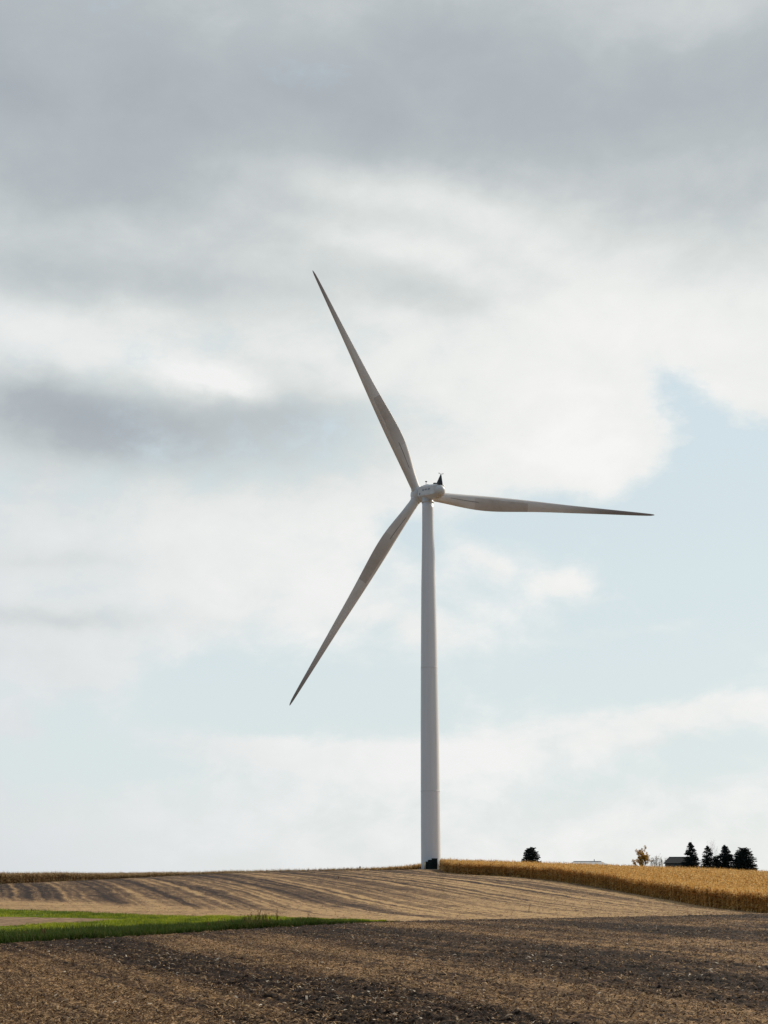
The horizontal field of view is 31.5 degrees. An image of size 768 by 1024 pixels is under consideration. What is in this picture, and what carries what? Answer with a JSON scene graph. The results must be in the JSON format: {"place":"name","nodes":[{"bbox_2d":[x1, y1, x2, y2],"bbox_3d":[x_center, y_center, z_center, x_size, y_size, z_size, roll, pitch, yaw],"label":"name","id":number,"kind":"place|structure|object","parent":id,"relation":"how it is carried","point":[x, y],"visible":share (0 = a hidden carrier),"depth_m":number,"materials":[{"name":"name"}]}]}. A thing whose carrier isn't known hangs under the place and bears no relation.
{"place":"outdoors","nodes":[
{"label":"outdoors","id":0,"kind":"place"},
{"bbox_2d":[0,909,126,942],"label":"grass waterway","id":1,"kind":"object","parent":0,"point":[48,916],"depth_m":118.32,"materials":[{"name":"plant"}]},
{"bbox_2d":[0,917,118,925],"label":"dry patch","id":2,"kind":"object","parent":1,"relation":"on","point":[7,921],"visible":0.73,"depth_m":108.97,"materials":[{"name":"beige plant"}]},
{"bbox_2d":[0,908,386,931],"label":"grass","id":3,"kind":"structure","parent":1,"relation":"on","point":[131,918],"depth_m":110.57,"materials":[{"name":"green plant"}]},
{"bbox_2d":[0,917,397,943],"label":"rank grass","id":4,"kind":"structure","parent":1,"relation":"on","point":[101,930],"depth_m":88.73,"materials":[{"name":"green plant"}]},
{"bbox_2d":[0,869,767,920],"bbox_3d":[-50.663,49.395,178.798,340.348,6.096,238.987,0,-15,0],"label":"stubble field","id":5,"kind":"structure","parent":0,"point":[232,897],"depth_m":158.33,"materials":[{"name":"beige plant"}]},
{"bbox_2d":[0,857,767,912],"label":"corn crop","id":6,"kind":"object","parent":5,"relation":"on","point":[738,889],"visible":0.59,"depth_m":201.90,"materials":[{"name":"yellow plant"}]},
{"bbox_2d":[425,858,437,869],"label":"transformer","id":7,"kind":"object","parent":5,"relation":"on","point":[430,864],"visible":0.9,"depth_m":274.53,"materials":[{"name":"green metal"}]},
{"bbox_2d":[0,913,767,1023],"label":"harvested field","id":8,"kind":"structure","parent":0,"point":[684,980],"depth_m":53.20,"materials":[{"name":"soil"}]},
{"bbox_2d":[0,914,767,1023],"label":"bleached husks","id":9,"kind":"object","parent":8,"relation":"on","point":[394,1013],"visible":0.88,"depth_m":48.62},
{"bbox_2d":[0,0,767,873],"label":"sky","id":10,"kind":"structure","parent":0,"point":[538,229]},
{"bbox_3d":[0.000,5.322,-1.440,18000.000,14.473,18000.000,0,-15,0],"label":"ground","id":11,"kind":"structure","parent":0,"visible":0},
{"bbox_2d":[289,270,653,868],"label":"wind turbine","id":12,"kind":"object","parent":11,"relation":"on","point":[426,495],"visible":0.99,"depth_m":294.38,"materials":[{"name":"paint"}]},
{"bbox_2d":[521,847,540,862],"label":"tree","id":13,"kind":"object","parent":11,"relation":"on","point":[531,854],"visible":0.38,"depth_m":413.87,"materials":[{"name":"green plant"}]},
{"bbox_2d":[572,859,605,864],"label":"machine shed","id":14,"kind":"structure","parent":11,"relation":"on","point":[594,862],"depth_m":449.39,"materials":[{"name":"metal"}]},
{"bbox_2d":[631,845,649,866],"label":"autumn tree","id":15,"kind":"object","parent":11,"relation":"on","point":[643,858],"visible":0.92,"depth_m":495.16,"materials":[{"name":"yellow plant"}]},
{"bbox_2d":[649,856,661,866],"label":"bare tree","id":16,"kind":"object","parent":11,"relation":"on","point":[653,861],"visible":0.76,"depth_m":498.50,"materials":[{"name":"grey plant"}]},
{"bbox_2d":[663,857,690,868],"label":"farmhouse","id":17,"kind":"object","parent":11,"relation":"on","point":[671,862],"visible":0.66,"depth_m":493.80,"materials":[{"name":"grey"}]},
{"bbox_2d":[681,842,701,868],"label":"conifer tree","id":18,"kind":"object","parent":11,"relation":"on","point":[694,859],"visible":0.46,"depth_m":491.62,"materials":[{"name":"green plant"}]},
{"bbox_2d":[700,845,718,868],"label":"conifer tree","id":19,"kind":"object","parent":11,"relation":"on","point":[706,859],"visible":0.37,"depth_m":490.29,"materials":[{"name":"green plant"}]},
{"bbox_2d":[711,855,719,867],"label":"conifer tree","id":20,"kind":"object","parent":11,"relation":"on","point":[715,857],"visible":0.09,"depth_m":497.06,"materials":[{"name":"green plant"}]},
{"bbox_2d":[716,845,733,869],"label":"conifer tree","id":21,"kind":"object","parent":11,"relation":"on","point":[725,857],"visible":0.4,"depth_m":488.72,"materials":[{"name":"green plant"}]},
{"bbox_2d":[732,857,742,869],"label":"conifer tree","id":22,"kind":"object","parent":11,"relation":"on","point":[737,864],"visible":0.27,"depth_m":484.98,"materials":[{"name":"green plant"}]},
{"bbox_2d":[731,847,757,870],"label":"tree","id":23,"kind":"object","parent":11,"relation":"on","point":[741,855],"visible":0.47,"depth_m":486.48,"materials":[{"name":"green plant"}]}
]}

